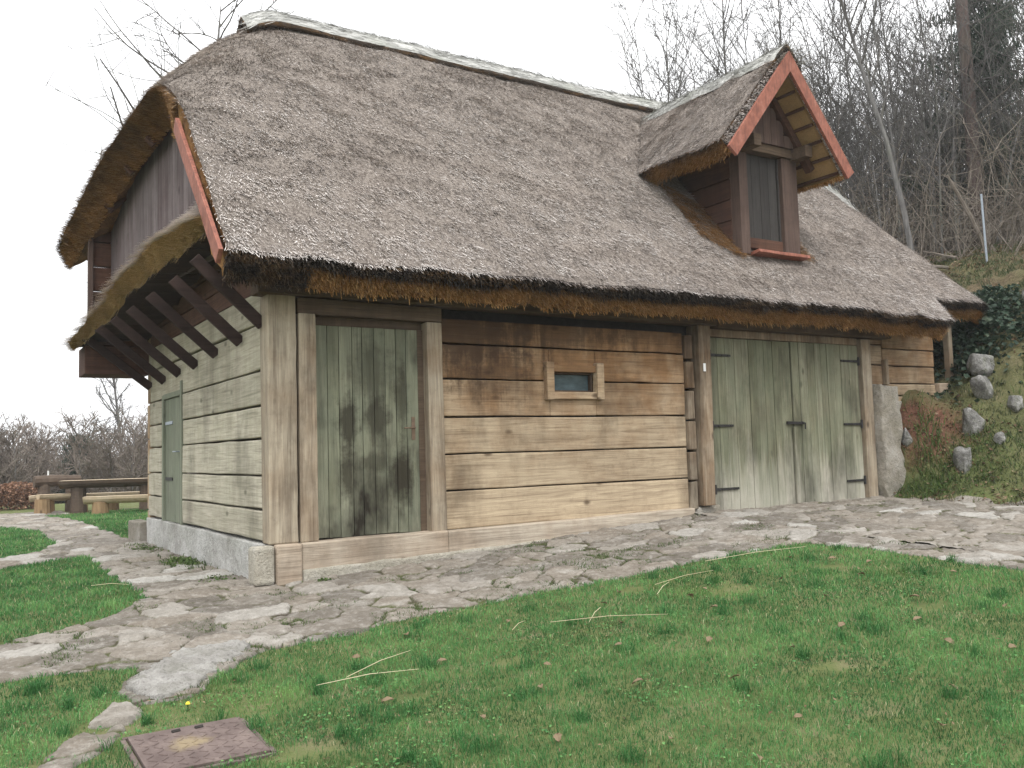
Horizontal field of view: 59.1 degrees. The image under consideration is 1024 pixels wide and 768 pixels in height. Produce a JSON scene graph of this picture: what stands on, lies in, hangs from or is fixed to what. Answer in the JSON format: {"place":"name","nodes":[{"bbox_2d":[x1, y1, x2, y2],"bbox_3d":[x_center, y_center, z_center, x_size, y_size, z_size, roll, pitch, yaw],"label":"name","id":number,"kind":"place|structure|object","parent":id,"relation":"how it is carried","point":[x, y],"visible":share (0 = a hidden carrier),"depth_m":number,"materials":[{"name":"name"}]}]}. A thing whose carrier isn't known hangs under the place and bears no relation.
{"place":"outdoors","nodes":[
{"label":"outdoors","id":0,"kind":"place"},
{"bbox_2d":[0,242,1023,767],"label":"ground","id":1,"kind":"structure","parent":0,"point":[1014,378],"depth_m":5.31,"materials":[{"name":"plant"}]},
{"bbox_2d":[0,481,37,510],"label":"hedge","id":2,"kind":"object","parent":1,"relation":"on","point":[15,500],"visible":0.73,"depth_m":23.51,"materials":[{"name":"brown plant"}]},
{"bbox_2d":[0,430,37,493],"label":"bare shrub","id":3,"kind":"object","parent":1,"relation":"on","point":[3,470],"visible":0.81,"depth_m":30.64,"materials":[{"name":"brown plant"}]},
{"bbox_2d":[1,412,37,506],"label":"bare shrub","id":4,"kind":"object","parent":1,"relation":"on","point":[17,438],"visible":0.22,"depth_m":35.05,"materials":[{"name":"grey plant"}]},
{"bbox_2d":[0,412,65,505],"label":"bare shrub","id":5,"kind":"object","parent":1,"relation":"on","point":[11,435],"visible":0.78,"depth_m":31.26,"materials":[{"name":"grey plant"}]},
{"bbox_2d":[0,422,69,503],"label":"bare shrub","id":6,"kind":"object","parent":1,"relation":"on","point":[35,445],"visible":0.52,"depth_m":33.69,"materials":[{"name":"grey plant"}]},
{"bbox_2d":[15,419,69,479],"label":"bare shrub","id":7,"kind":"object","parent":1,"relation":"on","point":[52,438],"visible":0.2,"depth_m":35.30,"materials":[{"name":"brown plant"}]},
{"bbox_2d":[16,421,78,493],"bbox_3d":[-18.510,3.379,35.556,2.131,3.930,2.952,-6,-6,44],"label":"bare shrub","id":8,"kind":"object","parent":1,"relation":"on","point":[44,434],"visible":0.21,"depth_m":35.65,"materials":[{"name":"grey plant"}]},
{"bbox_2d":[37,484,69,511],"bbox_3d":[-10.997,2.783,21.859,0.896,0.730,0.296,1,-5,-33],"label":"log stand","id":9,"kind":"object","parent":1,"relation":"on","point":[44,489],"visible":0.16,"depth_m":21.67,"materials":[{"name":"brown wood"}]},
{"bbox_2d":[33,475,80,487],"bbox_3d":[-11.023,2.345,21.893,1.033,0.287,0.296,2,-5,-38],"label":"log","id":10,"kind":"object","parent":9,"relation":"on","point":[49,480],"visible":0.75,"depth_m":21.73,"materials":[{"name":"brown wood"}]},
{"bbox_2d":[34,493,87,513],"bbox_3d":[-10.590,2.840,21.221,1.167,0.520,0.369,2,-6,-40],"label":"log bench","id":11,"kind":"object","parent":1,"relation":"on","point":[42,503],"visible":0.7,"depth_m":20.88,"materials":[{"name":"brown wood"}]},
{"bbox_2d":[49,432,104,503],"bbox_3d":[-18.021,3.839,37.776,3.284,3.815,3.084,1,-5,-33],"label":"bush","id":12,"kind":"object","parent":1,"relation":"on","point":[71,473],"visible":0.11,"depth_m":37.35,"materials":[{"name":"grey plant"}]},
{"bbox_2d":[29,491,139,511],"bbox_3d":[-9.862,2.912,22.215,3.600,0.480,0.367,0,-4,-16],"label":"log bench","id":13,"kind":"object","parent":1,"relation":"on","point":[112,506],"visible":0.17,"depth_m":22.05,"materials":[{"name":"brown wood"}]},
{"bbox_2d":[43,406,131,492],"bbox_3d":[-15.282,2.759,32.679,3.004,3.879,2.669,0,-4,-18],"label":"bare shrub","id":14,"kind":"object","parent":1,"relation":"on","point":[77,448],"visible":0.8,"depth_m":32.34,"materials":[{"name":"grey plant"}]},
{"bbox_2d":[54,404,133,473],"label":"gnarled tree","id":15,"kind":"object","parent":1,"relation":"on","point":[99,425],"visible":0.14,"depth_m":40.90,"materials":[{"name":"grey plant"}]},
{"bbox_2d":[58,478,147,512],"bbox_3d":[-8.781,2.675,21.736,3.800,0.820,0.632,0,-4,-16],"label":"log table","id":16,"kind":"object","parent":1,"relation":"on","point":[77,488],"visible":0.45,"depth_m":21.24,"materials":[{"name":"brown wood"}]},
{"bbox_2d":[82,441,123,492],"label":"bare shrub","id":17,"kind":"object","parent":1,"relation":"on","point":[101,472],"visible":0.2,"depth_m":36.07,"materials":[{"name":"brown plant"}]},
{"bbox_2d":[67,415,144,492],"bbox_3d":[-14.679,2.881,32.620,2.648,3.472,3.036,-1,-4,-8],"label":"bare shrub","id":18,"kind":"object","parent":1,"relation":"on","point":[105,450],"visible":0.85,"depth_m":32.35,"materials":[{"name":"grey plant"}]},
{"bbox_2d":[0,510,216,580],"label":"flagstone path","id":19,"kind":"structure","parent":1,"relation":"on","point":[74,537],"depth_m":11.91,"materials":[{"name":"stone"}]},
{"bbox_2d":[117,542,168,552],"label":"weed tuft","id":20,"kind":"object","parent":19,"relation":"on","point":[147,547],"visible":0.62,"depth_m":11.82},
{"bbox_2d":[156,553,217,572],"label":"weed tuft","id":21,"kind":"object","parent":19,"relation":"on","point":[180,560],"visible":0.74,"depth_m":9.97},
{"bbox_2d":[82,378,141,489],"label":"tall thin tree","id":22,"kind":"object","parent":1,"relation":"on","point":[117,410],"visible":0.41,"depth_m":40.25,"materials":[{"name":"grey plant"}]},
{"bbox_2d":[83,494,147,514],"bbox_3d":[-8.033,2.768,20.839,3.400,0.460,0.367,-1,-4,-14],"label":"log bench","id":23,"kind":"object","parent":1,"relation":"on","point":[100,504],"visible":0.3,"depth_m":20.45,"materials":[{"name":"brown wood"}]},
{"bbox_2d":[99,415,145,491],"bbox_3d":[-15.730,3.258,36.889,2.824,4.184,3.178,2,-5,-37],"label":"bare shrub","id":24,"kind":"object","parent":1,"relation":"on","point":[117,490],"visible":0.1,"depth_m":36.65,"materials":[{"name":"grey plant"}]},
{"bbox_2d":[99,405,149,491],"bbox_3d":[-13.677,2.681,32.930,2.723,3.914,3.122,-2,-4,3],"label":"bare shrub","id":25,"kind":"object","parent":1,"relation":"on","point":[140,440],"visible":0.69,"depth_m":32.94,"materials":[{"name":"grey plant"}]},
{"bbox_2d":[104,431,147,491],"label":"bare shrub","id":26,"kind":"object","parent":1,"relation":"on","point":[120,490],"visible":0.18,"depth_m":34.88,"materials":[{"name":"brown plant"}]},
{"bbox_2d":[118,415,147,490],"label":"bare shrub","id":27,"kind":"object","parent":1,"relation":"on","point":[136,451],"visible":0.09,"depth_m":34.93,"materials":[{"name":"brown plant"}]},
{"bbox_2d":[42,0,294,285],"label":"spreading tree","id":28,"kind":"object","parent":1,"relation":"on","point":[164,59],"visible":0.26,"depth_m":20.97,"materials":[{"name":"grey plant"}]},
{"bbox_2d":[125,639,250,699],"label":"stone slab","id":29,"kind":"structure","parent":1,"relation":"on","point":[182,668],"depth_m":5.45,"materials":[{"name":"stone"}]},
{"bbox_2d":[120,717,276,767],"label":"manhole cover","id":30,"kind":"object","parent":1,"relation":"on","point":[202,745],"visible":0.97,"depth_m":4.26,"materials":[{"name":"metal"}]},
{"bbox_2d":[0,514,1023,767],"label":"flagstone path","id":31,"kind":"structure","parent":1,"relation":"on","point":[142,636],"depth_m":7.54,"materials":[{"name":"stone"}]},
{"bbox_2d":[7,512,914,710],"bbox_3d":[-0.878,1.630,7.246,9.242,0.526,3.050,1,-5,-33],"label":"path moss","id":32,"kind":"object","parent":31,"relation":"on","point":[418,609],"visible":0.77,"depth_m":7.60,"materials":[{"name":"plant"}]},
{"bbox_2d":[0,546,1023,767],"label":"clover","id":33,"kind":"object","parent":1,"relation":"on","point":[546,731],"visible":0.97,"depth_m":5.07,"materials":[{"name":"green plant"}]},
{"bbox_2d":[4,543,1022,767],"bbox_3d":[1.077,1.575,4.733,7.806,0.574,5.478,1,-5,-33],"label":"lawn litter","id":34,"kind":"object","parent":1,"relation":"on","point":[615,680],"visible":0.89,"depth_m":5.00,"materials":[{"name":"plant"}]},
{"bbox_2d":[52,3,989,586],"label":"log house","id":35,"kind":"structure","parent":1,"relation":"on","point":[358,301],"depth_m":10.45,"materials":[{"name":"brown wood"}]},
{"bbox_2d":[165,396,179,522],"bbox_3d":[-4.377,0.977,11.633,0.094,1.595,0.962,1,-5,-33],"label":"side door","id":36,"kind":"structure","parent":35,"relation":"in","point":[172,423],"depth_m":11.67,"materials":[{"name":"green wood"}]},
{"bbox_2d":[316,325,420,537],"bbox_3d":[-1.399,0.458,8.854,1.092,2.037,0.105,1,-5,-33],"label":"door","id":37,"kind":"structure","parent":35,"relation":"in","point":[367,378],"depth_m":8.85,"materials":[{"name":"green wood"}]},
{"bbox_2d":[543,362,604,399],"bbox_3d":[0.683,-0.029,10.224,0.802,0.425,0.168,1,-5,-33],"label":"window","id":38,"kind":"structure","parent":35,"relation":"in","point":[560,381],"depth_m":10.24,"materials":[{"name":"brown wood"}]},
{"bbox_2d":[710,337,800,509],"bbox_3d":[3.170,0.525,11.804,1.571,2.221,0.080,1,-5,-33],"label":"barn door","id":39,"kind":"structure","parent":35,"relation":"in","point":[756,453],"depth_m":11.79,"materials":[{"name":"green wood"}]},
{"bbox_2d":[786,342,866,502],"bbox_3d":[4.361,0.537,12.536,1.596,2.214,0.113,1,-5,-33],"label":"barn door","id":40,"kind":"structure","parent":35,"relation":"in","point":[824,378],"depth_m":12.58,"materials":[{"name":"green wood"}]},
{"bbox_2d":[597,0,706,99],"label":"bare tree","id":41,"kind":"object","parent":1,"relation":"on","point":[630,56],"visible":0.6,"depth_m":24.14,"materials":[{"name":"grey plant"}]},
{"bbox_2d":[638,46,691,102],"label":"bare tree","id":42,"kind":"object","parent":1,"relation":"on","point":[665,76],"visible":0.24,"depth_m":24.91,"materials":[{"name":"grey plant"}]},
{"bbox_2d":[629,1,708,99],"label":"bare tree","id":43,"kind":"object","parent":1,"relation":"on","point":[693,33],"visible":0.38,"depth_m":23.76,"materials":[{"name":"grey plant"}]},
{"bbox_2d":[627,0,730,101],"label":"bare tree","id":44,"kind":"object","parent":1,"relation":"on","point":[663,46],"visible":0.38,"depth_m":26.15,"materials":[{"name":"grey plant"}]},
{"bbox_2d":[627,0,740,101],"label":"bare tree","id":45,"kind":"object","parent":1,"relation":"on","point":[685,43],"visible":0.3,"depth_m":27.40,"materials":[{"name":"grey plant"}]},
{"bbox_2d":[675,1,740,92],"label":"bare tree","id":46,"kind":"object","parent":1,"relation":"on","point":[708,76],"visible":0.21,"depth_m":28.77,"materials":[{"name":"grey plant"}]},
{"bbox_2d":[695,8,754,84],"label":"bare tree","id":47,"kind":"object","parent":1,"relation":"on","point":[718,62],"visible":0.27,"depth_m":26.02,"materials":[{"name":"grey plant"}]},
{"bbox_2d":[663,0,806,81],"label":"bare tree","id":48,"kind":"object","parent":1,"relation":"on","point":[734,33],"visible":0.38,"depth_m":25.96,"materials":[{"name":"grey plant"}]},
{"bbox_2d":[641,0,831,103],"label":"bare tree","id":49,"kind":"object","parent":1,"relation":"on","point":[723,11],"visible":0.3,"depth_m":27.14,"materials":[{"name":"grey plant"}]},
{"bbox_2d":[723,0,886,141],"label":"bare tree","id":50,"kind":"object","parent":1,"relation":"on","point":[762,19],"visible":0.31,"depth_m":25.23,"materials":[{"name":"grey plant"}]},
{"bbox_2d":[749,0,889,189],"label":"bare tree","id":51,"kind":"object","parent":1,"relation":"on","point":[780,39],"visible":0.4,"depth_m":22.34,"materials":[{"name":"grey plant"}]},
{"bbox_2d":[774,0,876,189],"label":"bare tree","id":52,"kind":"object","parent":1,"relation":"on","point":[826,53],"visible":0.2,"depth_m":25.11,"materials":[{"name":"grey plant"}]},
{"bbox_2d":[744,0,908,188],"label":"bare tree","id":53,"kind":"object","parent":1,"relation":"on","point":[879,107],"visible":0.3,"depth_m":23.77,"materials":[{"name":"grey plant"}]},
{"bbox_2d":[806,49,854,184],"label":"bare tree","id":54,"kind":"object","parent":1,"relation":"on","point":[814,89],"visible":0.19,"depth_m":22.26,"materials":[{"name":"grey plant"}]},
{"bbox_2d":[762,0,915,211],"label":"bare tree","id":55,"kind":"object","parent":1,"relation":"on","point":[847,73],"visible":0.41,"depth_m":23.69,"materials":[{"name":"grey plant"}]},
{"bbox_2d":[797,0,880,202],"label":"bare tree","id":56,"kind":"object","parent":1,"relation":"on","point":[835,119],"visible":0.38,"depth_m":23.69,"materials":[{"name":"grey plant"}]},
{"bbox_2d":[787,0,907,193],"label":"bare tree","id":57,"kind":"object","parent":1,"relation":"on","point":[827,70],"visible":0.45,"depth_m":22.62,"materials":[{"name":"grey plant"}]},
{"bbox_2d":[796,31,912,204],"bbox_3d":[10.628,-6.534,28.065,3.467,8.500,2.919,-3,-5,21],"label":"bare tree","id":58,"kind":"object","parent":1,"relation":"on","point":[843,115],"visible":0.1,"depth_m":28.07,"materials":[{"name":"grey plant"}]},
{"bbox_2d":[814,4,901,211],"bbox_3d":[8.544,-6.037,22.712,2.517,7.497,2.682,-4,-5,24],"label":"bare tree","id":59,"kind":"object","parent":1,"relation":"on","point":[851,195],"visible":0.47,"depth_m":22.79,"materials":[{"name":"grey plant"}]},
{"bbox_2d":[695,495,1023,555],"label":"stone apron","id":60,"kind":"object","parent":1,"relation":"on","point":[976,525],"visible":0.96,"depth_m":10.36,"materials":[{"name":"stone"}]},
{"bbox_2d":[806,0,914,251],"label":"pale tree","id":61,"kind":"object","parent":1,"relation":"on","point":[879,119],"visible":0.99,"depth_m":19.65,"materials":[{"name":"grey plant"}]},
{"bbox_2d":[829,84,894,207],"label":"bare tree","id":62,"kind":"object","parent":1,"relation":"on","point":[844,186],"visible":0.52,"depth_m":22.51,"materials":[{"name":"grey plant"}]},
{"bbox_2d":[818,0,926,214],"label":"bare tree","id":63,"kind":"object","parent":1,"relation":"on","point":[871,37],"visible":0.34,"depth_m":23.74,"materials":[{"name":"grey plant"}]},
{"bbox_2d":[826,29,923,227],"bbox_3d":[8.469,-5.549,21.295,2.106,6.456,2.604,0,-4,-17],"label":"bare tree","id":64,"kind":"object","parent":1,"relation":"on","point":[871,161],"visible":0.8,"depth_m":21.56,"materials":[{"name":"grey plant"}]},
{"bbox_2d":[814,0,961,205],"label":"bare tree","id":65,"kind":"object","parent":1,"relation":"on","point":[894,149],"visible":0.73,"depth_m":21.40,"materials":[{"name":"grey plant"}]},
{"bbox_2d":[832,0,944,225],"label":"bare tree","id":66,"kind":"object","parent":1,"relation":"on","point":[890,95],"visible":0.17,"depth_m":27.06,"materials":[{"name":"grey plant"}]},
{"bbox_2d":[872,384,905,496],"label":"stone pillar","id":67,"kind":"structure","parent":1,"relation":"on","point":[891,471],"depth_m":13.01,"materials":[{"name":"stone"}]},
{"bbox_2d":[853,65,943,241],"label":"bare tree","id":68,"kind":"object","parent":1,"relation":"on","point":[885,151],"visible":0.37,"depth_m":23.31,"materials":[{"name":"grey plant"}]},
{"bbox_2d":[828,0,970,242],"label":"bare tree","id":69,"kind":"object","parent":1,"relation":"on","point":[896,138],"visible":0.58,"depth_m":22.82,"materials":[{"name":"grey plant"}]},
{"bbox_2d":[847,5,957,241],"bbox_3d":[11.572,-7.041,26.408,3.837,9.070,2.762,-3,-5,22],"label":"bare tree","id":70,"kind":"object","parent":1,"relation":"on","point":[910,101],"visible":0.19,"depth_m":26.63,"materials":[{"name":"grey plant"}]},
{"bbox_2d":[901,428,912,445],"bbox_3d":[5.780,0.798,13.197,0.166,0.335,0.141,1,-5,-33],"label":"rock","id":71,"kind":"object","parent":1,"relation":"on","point":[907,440],"visible":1,"depth_m":13.15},
{"bbox_2d":[855,15,961,241],"bbox_3d":[10.435,-6.388,23.125,2.895,7.973,3.439,-3,-5,23],"label":"bare tree","id":72,"kind":"object","parent":1,"relation":"on","point":[950,219],"visible":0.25,"depth_m":23.11,"materials":[{"name":"grey plant"}]},
{"bbox_2d":[864,24,956,252],"bbox_3d":[10.481,-6.028,24.057,2.713,6.880,2.194,-3,-4,17],"label":"bare tree","id":73,"kind":"object","parent":1,"relation":"on","point":[923,130],"visible":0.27,"depth_m":23.68,"materials":[{"name":"grey plant"}]},
{"bbox_2d":[858,3,979,251],"bbox_3d":[9.450,-5.976,21.687,3.087,6.714,2.488,0,-4,-21],"label":"bare tree","id":74,"kind":"object","parent":1,"relation":"on","point":[915,112],"visible":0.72,"depth_m":21.61,"materials":[{"name":"grey plant"}]},
{"bbox_2d":[876,56,962,244],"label":"bare tree","id":75,"kind":"object","parent":1,"relation":"on","point":[920,142],"visible":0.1,"depth_m":26.77,"materials":[{"name":"brown plant"}]},
{"bbox_2d":[821,1,1023,250],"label":"wood","id":76,"kind":"object","parent":1,"relation":"on","point":[913,162],"depth_m":34.92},
{"bbox_2d":[828,46,1023,263],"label":"undergrowth","id":77,"kind":"object","parent":1,"relation":"on","point":[992,226],"visible":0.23,"depth_m":20.26,"materials":[{"name":"plant"}]},
{"bbox_2d":[833,0,1018,252],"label":"bare tree","id":78,"kind":"object","parent":1,"relation":"on","point":[930,133],"visible":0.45,"depth_m":22.75,"materials":[{"name":"brown plant"}]},
{"bbox_2d":[845,0,1018,253],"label":"bare tree","id":79,"kind":"object","parent":1,"relation":"on","point":[964,96],"visible":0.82,"depth_m":21.63,"materials":[{"name":"grey plant"}]},
{"bbox_2d":[895,388,972,500],"bbox_3d":[6.035,0.842,13.009,1.594,1.646,1.131,1,-5,-33],"label":"weed tuft","id":80,"kind":"object","parent":1,"relation":"on","point":[933,488],"visible":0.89,"depth_m":12.95,"materials":[{"name":"plant"}]},
{"bbox_2d":[881,0,990,258],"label":"bare tree","id":81,"kind":"object","parent":1,"relation":"on","point":[936,106],"visible":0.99,"depth_m":20.08,"materials":[{"name":"grey plant"}]},
{"bbox_2d":[893,15,993,247],"bbox_3d":[10.678,-5.808,21.961,2.221,6.368,2.368,-6,-6,44],"label":"bare tree","id":82,"kind":"object","parent":1,"relation":"on","point":[949,138],"visible":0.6,"depth_m":21.84,"materials":[{"name":"brown plant"}]},
{"bbox_2d":[878,0,1023,245],"bbox_3d":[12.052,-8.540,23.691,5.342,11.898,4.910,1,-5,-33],"label":"conifer tree","id":83,"kind":"object","parent":1,"relation":"on","point":[977,28],"visible":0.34,"depth_m":23.10,"materials":[{"name":"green plant"}]},
{"bbox_2d":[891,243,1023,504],"bbox_3d":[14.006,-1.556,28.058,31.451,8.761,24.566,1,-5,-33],"label":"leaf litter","id":84,"kind":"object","parent":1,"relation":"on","point":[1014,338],"visible":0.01,"depth_m":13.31,"materials":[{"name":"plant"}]},
{"bbox_2d":[897,238,1023,504],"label":"bank grass","id":85,"kind":"structure","parent":1,"relation":"on","point":[1009,264],"depth_m":14.71,"materials":[{"name":"plant"}]},
{"bbox_2d":[953,446,971,473],"bbox_3d":[6.372,1.119,12.765,0.240,0.475,0.288,-3,-4,18],"label":"rock","id":86,"kind":"object","parent":1,"relation":"on","point":[962,457],"visible":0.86,"depth_m":12.68,"materials":[{"name":"stone"}]},
{"bbox_2d":[909,0,1023,238],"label":"conifer tree","id":87,"kind":"object","parent":1,"relation":"on","point":[1008,110],"visible":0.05,"depth_m":27.75,"materials":[{"name":"brown plant"}]},
{"bbox_2d":[926,44,1007,221],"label":"bare tree","id":88,"kind":"object","parent":1,"relation":"on","point":[972,130],"visible":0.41,"depth_m":22.08,"materials":[{"name":"brown plant"}]},
{"bbox_2d":[946,175,988,250],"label":"leaning stem","id":89,"kind":"object","parent":1,"relation":"on","point":[970,216],"visible":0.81,"depth_m":18.96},
{"bbox_2d":[962,407,984,435],"bbox_3d":[6.707,0.611,13.094,0.336,0.550,0.248,-2,-4,-2],"label":"rock","id":90,"kind":"object","parent":1,"relation":"on","point":[972,420],"visible":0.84,"depth_m":13.00,"materials":[{"name":"stone"}]},
{"bbox_2d":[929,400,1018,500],"bbox_3d":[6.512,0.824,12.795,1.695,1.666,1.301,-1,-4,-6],"label":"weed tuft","id":91,"kind":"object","parent":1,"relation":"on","point":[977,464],"visible":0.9,"depth_m":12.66,"materials":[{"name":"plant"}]},
{"bbox_2d":[927,283,1023,403],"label":"ivy","id":92,"kind":"object","parent":1,"relation":"on","point":[993,300],"visible":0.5,"depth_m":14.49,"materials":[{"name":"plant"}]},
{"bbox_2d":[928,0,1023,237],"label":"bare tree","id":93,"kind":"object","parent":1,"relation":"on","point":[992,89],"visible":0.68,"depth_m":21.66,"materials":[{"name":"brown plant"}]},
{"bbox_2d":[933,44,1021,200],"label":"bare tree","id":94,"kind":"object","parent":1,"relation":"on","point":[984,119],"visible":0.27,"depth_m":22.82,"materials":[{"name":"brown plant"}]},
{"bbox_2d":[966,353,994,376],"bbox_3d":[7.220,-0.255,13.909,0.396,0.443,0.419,-4,-5,26],"label":"rock","id":95,"kind":"object","parent":1,"relation":"on","point":[978,364],"visible":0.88,"depth_m":13.79,"materials":[{"name":"stone"}]},
{"bbox_2d":[938,3,1023,76],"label":"bare tree","id":96,"kind":"object","parent":1,"relation":"on","point":[1001,43],"visible":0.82,"depth_m":20.46,"materials":[{"name":"brown plant"}]},
{"bbox_2d":[970,375,993,399],"bbox_3d":[7.047,0.098,13.491,0.366,0.459,0.311,1,-5,-33],"label":"rock","id":97,"kind":"object","parent":1,"relation":"on","point":[981,385],"visible":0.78,"depth_m":13.39,"materials":[{"name":"stone"}]},
{"bbox_2d":[980,194,987,261],"bbox_3d":[9.435,-3.002,18.027,0.095,1.601,0.048,1,-5,-33],"label":"fence post","id":98,"kind":"object","parent":1,"relation":"on","point":[984,231],"visible":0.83,"depth_m":18.02,"materials":[{"name":"metal"}]},
{"bbox_2d":[954,0,1023,244],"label":"bare tree","id":99,"kind":"object","parent":1,"relation":"on","point":[1008,126],"visible":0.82,"depth_m":20.39,"materials":[{"name":"brown plant"}]},
{"bbox_2d":[955,0,1023,235],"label":"bare tree","id":100,"kind":"object","parent":1,"relation":"on","point":[999,131],"visible":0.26,"depth_m":23.00,"materials":[{"name":"brown plant"}]},
{"bbox_2d":[956,76,1023,236],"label":"bare tree","id":101,"kind":"object","parent":1,"relation":"on","point":[1006,136],"visible":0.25,"depth_m":23.01,"materials":[{"name":"brown plant"}]},
{"bbox_2d":[978,379,1023,505],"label":"weed tuft","id":102,"kind":"object","parent":1,"relation":"on","point":[1016,441],"visible":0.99,"depth_m":12.50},
{"bbox_2d":[979,0,1023,128],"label":"bare tree","id":103,"kind":"object","parent":1,"relation":"on","point":[1020,102],"visible":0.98,"depth_m":18.74,"materials":[{"name":"brown plant"}]},
{"bbox_2d":[1007,395,1023,412],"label":"rock","id":104,"kind":"object","parent":1,"relation":"on","point":[1015,403],"visible":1,"depth_m":12.95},
{"bbox_2d":[0,0,1023,463],"label":"sky","id":105,"kind":"structure","parent":0,"point":[40,176],"materials":[{"name":"white"}]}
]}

